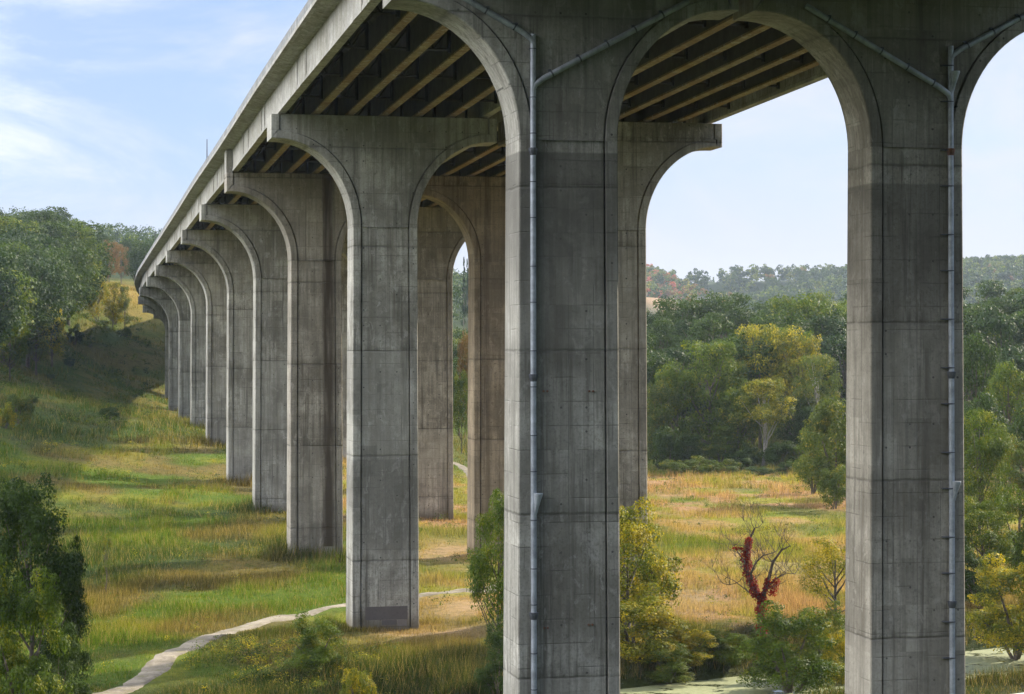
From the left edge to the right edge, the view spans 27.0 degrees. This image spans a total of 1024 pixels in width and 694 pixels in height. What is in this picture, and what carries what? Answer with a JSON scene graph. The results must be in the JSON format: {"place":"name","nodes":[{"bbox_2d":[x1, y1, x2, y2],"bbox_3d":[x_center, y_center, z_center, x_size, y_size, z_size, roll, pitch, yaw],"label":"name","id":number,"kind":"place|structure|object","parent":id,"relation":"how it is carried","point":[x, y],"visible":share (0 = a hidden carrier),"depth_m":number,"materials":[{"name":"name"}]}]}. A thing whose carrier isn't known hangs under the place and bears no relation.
{"place":"outdoors","nodes":[
{"label":"outdoors","id":0,"kind":"place"},
{"bbox_2d":[92,462,500,693],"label":"path","id":1,"kind":"structure","parent":0,"point":[159,664],"depth_m":156.10,"materials":[{"name":"grey concrete"}]},
{"bbox_2d":[0,262,1023,693],"bbox_3d":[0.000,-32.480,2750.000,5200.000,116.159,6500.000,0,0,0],"label":"ground","id":2,"kind":"structure","parent":0,"point":[154,366],"depth_m":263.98,"materials":[{"name":"green plant"}]},
{"bbox_2d":[0,309,28,380],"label":"broadleaf tree","id":3,"kind":"object","parent":2,"relation":"on","point":[17,348],"visible":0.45,"depth_m":417.61,"materials":[{"name":"green plant"}]},
{"bbox_2d":[0,247,31,347],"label":"woodland tree","id":4,"kind":"object","parent":2,"relation":"on","point":[6,318],"visible":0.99,"depth_m":402.83,"materials":[{"name":"green plant"}]},
{"bbox_2d":[0,268,36,348],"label":"woodland tree","id":5,"kind":"object","parent":2,"relation":"on","point":[28,308],"visible":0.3,"depth_m":413.29,"materials":[{"name":"green plant"}]},
{"bbox_2d":[5,393,34,424],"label":"meadow shrub","id":6,"kind":"object","parent":2,"relation":"on","point":[13,398],"visible":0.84,"depth_m":328.77,"materials":[{"name":"green plant"}]},
{"bbox_2d":[0,239,40,319],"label":"woodland tree","id":7,"kind":"object","parent":2,"relation":"on","point":[15,266],"visible":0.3,"depth_m":445.94,"materials":[{"name":"green plant"}]},
{"bbox_2d":[1,267,49,364],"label":"woodland tree","id":8,"kind":"object","parent":2,"relation":"on","point":[40,285],"visible":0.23,"depth_m":447.13,"materials":[{"name":"green plant"}]},
{"bbox_2d":[0,222,69,278],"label":"woodland tree","id":9,"kind":"object","parent":2,"relation":"on","point":[12,232],"visible":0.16,"depth_m":502.87,"materials":[{"name":"green plant"}]},
{"bbox_2d":[20,304,51,374],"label":"broadleaf tree","id":10,"kind":"object","parent":2,"relation":"on","point":[33,348],"visible":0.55,"depth_m":454.31,"materials":[{"name":"green plant"}]},
{"bbox_2d":[0,553,73,693],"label":"corner bush","id":11,"kind":"object","parent":2,"relation":"on","point":[35,682],"visible":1,"depth_m":127.54,"materials":[{"name":"green plant"}]},
{"bbox_2d":[11,254,75,367],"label":"woodland tree","id":12,"kind":"object","parent":2,"relation":"on","point":[38,270],"visible":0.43,"depth_m":457.25,"materials":[{"name":"green plant"}]},
{"bbox_2d":[0,470,88,672],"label":"broadleaf tree","id":13,"kind":"object","parent":2,"relation":"on","point":[21,514],"visible":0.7,"depth_m":137.08,"materials":[{"name":"green plant"}]},
{"bbox_2d":[17,237,83,338],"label":"woodland tree","id":14,"kind":"object","parent":2,"relation":"on","point":[68,257],"visible":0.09,"depth_m":491.71,"materials":[{"name":"green plant"}]},
{"bbox_2d":[21,245,83,344],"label":"woodland tree","id":15,"kind":"object","parent":2,"relation":"on","point":[36,253],"visible":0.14,"depth_m":480.33,"materials":[{"name":"green plant"}]},
{"bbox_2d":[42,307,68,365],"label":"broadleaf tree","id":16,"kind":"object","parent":2,"relation":"on","point":[57,344],"visible":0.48,"depth_m":469.58,"materials":[{"name":"green plant"}]},
{"bbox_2d":[13,234,100,335],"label":"woodland tree","id":17,"kind":"object","parent":2,"relation":"on","point":[81,253],"visible":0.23,"depth_m":513.42,"materials":[{"name":"green plant"}]},
{"bbox_2d":[27,619,92,693],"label":"corner bush","id":18,"kind":"object","parent":2,"relation":"on","point":[67,667],"visible":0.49,"depth_m":131.02,"materials":[{"name":"green plant"}]},
{"bbox_2d":[36,535,93,680],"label":"corner bush","id":19,"kind":"object","parent":2,"relation":"on","point":[78,660],"visible":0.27,"depth_m":139.68,"materials":[{"name":"green plant"}]},
{"bbox_2d":[40,221,89,273],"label":"woodland tree","id":20,"kind":"object","parent":2,"relation":"on","point":[60,229],"visible":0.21,"depth_m":552.18,"materials":[{"name":"green plant"}]},
{"bbox_2d":[46,221,103,288],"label":"woodland tree","id":21,"kind":"object","parent":2,"relation":"on","point":[85,242],"visible":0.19,"depth_m":561.54,"materials":[{"name":"green plant"}]},
{"bbox_2d":[0,302,156,426],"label":"undergrowth","id":22,"kind":"object","parent":2,"relation":"on","point":[86,315],"visible":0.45,"depth_m":481.99,"materials":[{"name":"green plant"}]},
{"bbox_2d":[49,218,115,291],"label":"woodland tree","id":23,"kind":"object","parent":2,"relation":"on","point":[105,270],"visible":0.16,"depth_m":571.87,"materials":[{"name":"green plant"}]},
{"bbox_2d":[102,282,124,326],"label":"broadleaf tree","id":24,"kind":"object","parent":2,"relation":"on","point":[115,316],"visible":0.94,"depth_m":609.09,"materials":[{"name":"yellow plant"}]},
{"bbox_2d":[123,237,154,279],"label":"woodland tree","id":25,"kind":"object","parent":2,"relation":"on","point":[139,255],"visible":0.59,"depth_m":746.50,"materials":[{"name":"green plant"}]},
{"bbox_2d":[138,296,168,397],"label":"viaduct pier","id":26,"kind":"structure","parent":2,"relation":"on","point":[153,304],"depth_m":512.55,"materials":[{"name":"concrete"}]},
{"bbox_2d":[139,287,178,410],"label":"viaduct pier","id":27,"kind":"structure","parent":2,"relation":"on","point":[163,299],"depth_m":469.66,"materials":[{"name":"concrete"}]},
{"bbox_2d":[146,276,190,418],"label":"viaduct pier","id":28,"kind":"structure","parent":2,"relation":"on","point":[174,291],"depth_m":427.20,"materials":[{"name":"concrete"}]},
{"bbox_2d":[155,265,205,427],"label":"viaduct pier","id":29,"kind":"structure","parent":2,"relation":"on","point":[186,280],"depth_m":383.72,"materials":[{"name":"concrete"}]},
{"bbox_2d":[166,250,226,445],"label":"viaduct pier","id":30,"kind":"structure","parent":2,"relation":"on","point":[203,267],"depth_m":340.77,"materials":[{"name":"concrete"}]},
{"bbox_2d":[181,229,252,484],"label":"viaduct pier","id":31,"kind":"structure","parent":2,"relation":"on","point":[226,250],"depth_m":297.79,"materials":[{"name":"concrete"}]},
{"bbox_2d":[199,204,287,512],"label":"viaduct pier","id":32,"kind":"structure","parent":2,"relation":"on","point":[255,230],"depth_m":254.34,"materials":[{"name":"concrete"}]},
{"bbox_2d":[65,222,467,321],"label":"forest","id":33,"kind":"object","parent":2,"relation":"on","point":[457,293],"visible":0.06,"depth_m":1116.63,"materials":[{"name":"green plant"}]},
{"bbox_2d":[224,150,347,557],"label":"viaduct pier","id":34,"kind":"structure","parent":2,"relation":"on","point":[307,212],"depth_m":214.48,"materials":[{"name":"concrete"}]},
{"bbox_2d":[284,610,346,676],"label":"bank tree","id":35,"kind":"object","parent":2,"relation":"on","point":[314,649],"visible":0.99,"depth_m":146.47,"materials":[{"name":"green plant"}]},
{"bbox_2d":[158,628,494,693],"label":"undergrowth","id":36,"kind":"object","parent":2,"relation":"on","point":[261,653],"visible":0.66,"depth_m":149.64,"materials":[{"name":"green plant"}]},
{"bbox_2d":[342,256,346,458],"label":"viaduct pier","id":37,"kind":"structure","parent":2,"relation":"on","point":[344,356],"depth_m":345.04,"materials":[{"name":"concrete"}]},
{"bbox_2d":[189,646,502,693],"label":"reeds","id":38,"kind":"object","parent":2,"relation":"on","point":[378,672],"visible":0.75,"depth_m":145.89,"materials":[{"name":"green plant"}]},
{"bbox_2d":[339,667,377,693],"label":"bank bush","id":39,"kind":"object","parent":2,"relation":"on","point":[365,683],"visible":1,"depth_m":139.65,"materials":[{"name":"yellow plant"}]},
{"bbox_2d":[267,114,496,629],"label":"viaduct pier","id":40,"kind":"structure","parent":2,"relation":"on","point":[381,170],"depth_m":167.94,"materials":[{"name":"concrete"}]},
{"bbox_2d":[176,416,675,633],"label":"weeds","id":41,"kind":"object","parent":2,"relation":"on","point":[273,551],"visible":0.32,"depth_m":213.55,"materials":[{"name":"green plant"}]},
{"bbox_2d":[417,207,464,519],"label":"viaduct pier","id":42,"kind":"structure","parent":2,"relation":"on","point":[440,240],"depth_m":258.45,"materials":[{"name":"concrete"}]},
{"bbox_2d":[453,370,467,453],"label":"broadleaf tree","id":43,"kind":"object","parent":2,"relation":"on","point":[461,384],"visible":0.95,"depth_m":403.23,"materials":[{"name":"green plant"}]},
{"bbox_2d":[422,176,505,557],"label":"viaduct pier","id":44,"kind":"structure","parent":2,"relation":"on","point":[474,207],"depth_m":218.16,"materials":[{"name":"concrete"}]},
{"bbox_2d":[464,488,503,663],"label":"tree","id":45,"kind":"object","parent":2,"relation":"on","point":[479,566],"visible":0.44,"depth_m":149.25,"materials":[{"name":"green plant"}]},
{"bbox_2d":[473,614,503,693],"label":"bank bush","id":46,"kind":"object","parent":2,"relation":"on","point":[495,638],"visible":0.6,"depth_m":145.48,"materials":[{"name":"green plant"}]},
{"bbox_2d":[0,283,1006,489],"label":"grass","id":47,"kind":"structure","parent":2,"relation":"on","point":[163,417],"depth_m":368.35,"materials":[{"name":"green plant"}]},
{"bbox_2d":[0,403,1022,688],"bbox_3d":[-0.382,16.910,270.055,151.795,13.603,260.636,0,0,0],"label":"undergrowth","id":48,"kind":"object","parent":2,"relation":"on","point":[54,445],"visible":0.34,"depth_m":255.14,"materials":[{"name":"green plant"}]},
{"bbox_2d":[383,0,738,693],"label":"viaduct pier","id":49,"kind":"structure","parent":2,"relation":"on","point":[560,73],"depth_m":107.67,"materials":[{"name":"concrete"}]},
{"bbox_2d":[135,0,501,293],"bbox_3d":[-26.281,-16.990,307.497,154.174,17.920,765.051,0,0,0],"label":"viaduct deck","id":50,"kind":"structure","parent":49,"relation":"on","point":[355,57],"depth_m":159.41,"materials":[{"name":"concrete"}]},
{"bbox_2d":[498,120,721,603],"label":"viaduct pier","id":51,"kind":"structure","parent":2,"relation":"on","point":[650,154],"depth_m":172.14,"materials":[{"name":"concrete"}]},
{"bbox_2d":[420,14,827,206],"bbox_3d":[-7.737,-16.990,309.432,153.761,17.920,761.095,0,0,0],"label":"viaduct deck","id":52,"kind":"structure","parent":51,"relation":"on","point":[707,71],"depth_m":151.23,"materials":[{"name":"concrete"}]},
{"bbox_2d":[619,495,685,635],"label":"tree","id":53,"kind":"object","parent":2,"relation":"on","point":[631,531],"visible":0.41,"depth_m":161.49,"materials":[{"name":"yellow plant"}]},
{"bbox_2d":[620,582,692,663],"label":"bank bush","id":54,"kind":"object","parent":2,"relation":"on","point":[630,606],"visible":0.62,"depth_m":156.13,"materials":[{"name":"green plant"}]},
{"bbox_2d":[647,345,677,411],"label":"woodland tree","id":55,"kind":"object","parent":2,"relation":"on","point":[654,362],"visible":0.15,"depth_m":415.91,"materials":[{"name":"green plant"}]},
{"bbox_2d":[646,316,684,372],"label":"woodland tree","id":56,"kind":"object","parent":2,"relation":"on","point":[663,330],"visible":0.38,"depth_m":481.15,"materials":[{"name":"green plant"}]},
{"bbox_2d":[647,378,684,444],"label":"broadleaf tree","id":57,"kind":"object","parent":2,"relation":"on","point":[652,390],"visible":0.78,"depth_m":390.35,"materials":[{"name":"green plant"}]},
{"bbox_2d":[641,643,694,683],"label":"bank bush","id":58,"kind":"object","parent":2,"relation":"on","point":[671,669],"visible":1,"depth_m":153.26,"materials":[{"name":"green plant"}]},
{"bbox_2d":[651,426,685,470],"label":"broadleaf tree","id":59,"kind":"object","parent":2,"relation":"on","point":[659,440],"visible":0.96,"depth_m":384.08,"materials":[{"name":"green plant"}]},
{"bbox_2d":[647,359,709,451],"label":"broadleaf tree","id":60,"kind":"object","parent":2,"relation":"on","point":[666,374],"visible":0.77,"depth_m":393.77,"materials":[{"name":"green plant"}]},
{"bbox_2d":[646,293,716,353],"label":"woodland tree","id":61,"kind":"object","parent":2,"relation":"on","point":[686,308],"visible":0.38,"depth_m":514.80,"materials":[{"name":"green plant"}]},
{"bbox_2d":[651,341,726,435],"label":"woodland tree","id":62,"kind":"object","parent":2,"relation":"on","point":[678,354],"visible":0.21,"depth_m":418.98,"materials":[{"name":"green plant"}]},
{"bbox_2d":[668,433,709,463],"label":"wild shrub","id":63,"kind":"object","parent":2,"relation":"on","point":[689,444],"visible":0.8,"depth_m":386.95,"materials":[{"name":"green plant"}]},
{"bbox_2d":[664,623,718,666],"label":"bank bush","id":64,"kind":"object","parent":2,"relation":"on","point":[696,654],"visible":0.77,"depth_m":157.30,"materials":[{"name":"green plant"}]},
{"bbox_2d":[646,264,738,311],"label":"forest","id":65,"kind":"object","parent":2,"relation":"on","point":[662,283],"visible":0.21,"depth_m":1938.22,"materials":[{"name":"green plant"}]},
{"bbox_2d":[680,311,736,396],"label":"broadleaf tree","id":66,"kind":"object","parent":2,"relation":"on","point":[707,326],"visible":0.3,"depth_m":452.09,"materials":[{"name":"green plant"}]},
{"bbox_2d":[677,339,747,460],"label":"broadleaf tree","id":67,"kind":"object","parent":2,"relation":"on","point":[720,349],"visible":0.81,"depth_m":398.90,"materials":[{"name":"green plant"}]},
{"bbox_2d":[690,288,763,340],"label":"woodland tree","id":68,"kind":"object","parent":2,"relation":"on","point":[735,315],"visible":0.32,"depth_m":520.46,"materials":[{"name":"green plant"}]},
{"bbox_2d":[700,628,755,665],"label":"bank bush","id":69,"kind":"object","parent":2,"relation":"on","point":[730,655],"visible":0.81,"depth_m":158.33,"materials":[{"name":"green plant"}]},
{"bbox_2d":[711,383,761,448],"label":"broadleaf tree","id":70,"kind":"object","parent":2,"relation":"on","point":[755,425],"visible":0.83,"depth_m":393.98,"materials":[{"name":"green plant"}]},
{"bbox_2d":[708,331,792,443],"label":"woodland tree","id":71,"kind":"object","parent":2,"relation":"on","point":[740,348],"visible":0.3,"depth_m":413.88,"materials":[{"name":"green plant"}]},
{"bbox_2d":[706,493,800,637],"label":"dead tree","id":72,"kind":"object","parent":2,"relation":"on","point":[751,581],"visible":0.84,"depth_m":162.80,"materials":[{"name":"red plant"}]},
{"bbox_2d":[727,323,788,447],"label":"broadleaf tree","id":73,"kind":"object","parent":2,"relation":"on","point":[752,332],"visible":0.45,"depth_m":413.42,"materials":[{"name":"green plant"}]},
{"bbox_2d":[726,377,798,465],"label":"broadleaf tree","id":74,"kind":"object","parent":2,"relation":"on","point":[763,413],"visible":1,"depth_m":390.52,"materials":[{"name":"green plant"}]},
{"bbox_2d":[761,440,797,466],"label":"wild shrub","id":75,"kind":"object","parent":2,"relation":"on","point":[774,452],"visible":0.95,"depth_m":387.11,"materials":[{"name":"green plant"}]},
{"bbox_2d":[734,600,844,693],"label":"bank tree","id":76,"kind":"object","parent":2,"relation":"on","point":[771,662],"visible":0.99,"depth_m":149.33,"materials":[{"name":"green plant"}]},
{"bbox_2d":[748,309,830,373],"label":"woodland tree","id":77,"kind":"object","parent":2,"relation":"on","point":[805,326],"visible":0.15,"depth_m":446.55,"materials":[{"name":"green plant"}]},
{"bbox_2d":[769,396,820,454],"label":"broadleaf tree","id":78,"kind":"object","parent":2,"relation":"on","point":[787,429],"visible":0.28,"depth_m":402.10,"materials":[{"name":"green plant"}]},
{"bbox_2d":[762,323,829,441],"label":"broadleaf tree","id":79,"kind":"object","parent":2,"relation":"on","point":[792,368],"visible":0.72,"depth_m":409.70,"materials":[{"name":"green plant"}]},
{"bbox_2d":[760,289,835,356],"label":"broadleaf tree","id":80,"kind":"object","parent":2,"relation":"on","point":[808,305],"visible":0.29,"depth_m":468.00,"materials":[{"name":"green plant"}]},
{"bbox_2d":[787,404,831,455],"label":"wild shrub","id":81,"kind":"object","parent":2,"relation":"on","point":[799,422],"visible":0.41,"depth_m":394.70,"materials":[{"name":"green plant"}]},
{"bbox_2d":[788,600,844,679],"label":"bank bush","id":82,"kind":"object","parent":2,"relation":"on","point":[836,618],"visible":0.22,"depth_m":157.60,"materials":[{"name":"green plant"}]},
{"bbox_2d":[791,353,843,427],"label":"broadleaf tree","id":83,"kind":"object","parent":2,"relation":"on","point":[804,389],"visible":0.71,"depth_m":401.48,"materials":[{"name":"green plant"}]},
{"bbox_2d":[790,395,845,504],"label":"broadleaf tree","id":84,"kind":"object","parent":2,"relation":"on","point":[815,463],"visible":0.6,"depth_m":299.33,"materials":[{"name":"green plant"}]},
{"bbox_2d":[795,535,845,615],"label":"tree","id":85,"kind":"object","parent":2,"relation":"on","point":[828,552],"visible":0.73,"depth_m":171.97,"materials":[{"name":"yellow plant"}]},
{"bbox_2d":[802,334,846,437],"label":"woodland tree","id":86,"kind":"object","parent":2,"relation":"on","point":[836,346],"visible":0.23,"depth_m":421.47,"materials":[{"name":"green plant"}]},
{"bbox_2d":[806,314,846,392],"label":"woodland tree","id":87,"kind":"object","parent":2,"relation":"on","point":[833,326],"visible":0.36,"depth_m":446.28,"materials":[{"name":"green plant"}]},
{"bbox_2d":[817,463,845,508],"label":"wild shrub","id":88,"kind":"object","parent":2,"relation":"on","point":[829,481],"visible":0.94,"depth_m":287.57,"materials":[{"name":"green plant"}]},
{"bbox_2d":[819,622,844,684],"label":"bank bush","id":89,"kind":"object","parent":2,"relation":"on","point":[829,655],"visible":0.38,"depth_m":154.82,"materials":[{"name":"green plant"}]},
{"bbox_2d":[685,254,1023,314],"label":"forest","id":90,"kind":"object","parent":2,"relation":"on","point":[1007,270],"visible":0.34,"depth_m":1932.79,"materials":[{"name":"green plant"}]},
{"bbox_2d":[733,0,1023,693],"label":"viaduct pier","id":91,"kind":"structure","parent":2,"relation":"on","point":[903,76],"depth_m":111.57,"materials":[{"name":"concrete"}]},
{"bbox_2d":[963,301,1002,357],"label":"broadleaf tree","id":92,"kind":"object","parent":2,"relation":"on","point":[968,322],"visible":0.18,"depth_m":417.02,"materials":[{"name":"green plant"}]},
{"bbox_2d":[963,331,1006,472],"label":"broadleaf tree","id":93,"kind":"object","parent":2,"relation":"on","point":[971,355],"visible":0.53,"depth_m":328.46,"materials":[{"name":"green plant"}]},
{"bbox_2d":[963,280,1006,308],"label":"woodland tree","id":94,"kind":"object","parent":2,"relation":"on","point":[993,289],"visible":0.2,"depth_m":568.73,"materials":[{"name":"green plant"}]},
{"bbox_2d":[964,390,1008,496],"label":"broadleaf tree","id":95,"kind":"object","parent":2,"relation":"on","point":[986,405],"visible":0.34,"depth_m":299.71,"materials":[{"name":"green plant"}]},
{"bbox_2d":[964,545,1011,606],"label":"bank bush","id":96,"kind":"object","parent":2,"relation":"on","point":[973,588],"visible":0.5,"depth_m":185.32,"materials":[{"name":"green plant"}]},
{"bbox_2d":[964,407,1015,541],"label":"broadleaf tree","id":97,"kind":"object","parent":2,"relation":"on","point":[991,447],"visible":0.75,"depth_m":238.83,"materials":[{"name":"green plant"}]},
{"bbox_2d":[964,494,1017,569],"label":"tree","id":98,"kind":"object","parent":2,"relation":"on","point":[982,515],"visible":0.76,"depth_m":194.88,"materials":[{"name":"green plant"}]},
{"bbox_2d":[965,550,1023,659],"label":"tree","id":99,"kind":"object","parent":2,"relation":"on","point":[1002,634],"visible":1,"depth_m":165.50,"materials":[{"name":"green plant"}]},
{"bbox_2d":[971,305,1023,401],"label":"broadleaf tree","id":100,"kind":"object","parent":2,"relation":"on","point":[998,323],"visible":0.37,"depth_m":397.68,"materials":[{"name":"green plant"}]},
{"bbox_2d":[980,359,1023,490],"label":"broadleaf tree","id":101,"kind":"object","parent":2,"relation":"on","point":[1005,390],"visible":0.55,"depth_m":318.58,"materials":[{"name":"green plant"}]},
{"bbox_2d":[986,434,1023,531],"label":"broadleaf tree","id":102,"kind":"object","parent":2,"relation":"on","point":[1018,476],"visible":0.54,"depth_m":248.79,"materials":[{"name":"green plant"}]},
{"bbox_2d":[990,483,1023,572],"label":"bank bush","id":103,"kind":"object","parent":2,"relation":"on","point":[1017,555],"visible":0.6,"depth_m":204.16,"materials":[{"name":"green plant"}]},
{"bbox_2d":[993,346,1023,439],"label":"woodland tree","id":104,"kind":"object","parent":2,"relation":"on","point":[1018,360],"visible":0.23,"depth_m":371.18,"materials":[{"name":"green plant"}]},
{"bbox_2d":[0,0,1023,282],"label":"sky","id":105,"kind":"structure","parent":0,"point":[110,110],"materials":[{"name":"blue"}]},
{"bbox_2d":[620,647,1023,693],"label":"water","id":106,"kind":"structure","parent":0,"point":[983,658],"depth_m":153.59,"materials":[{"name":"liquid"}]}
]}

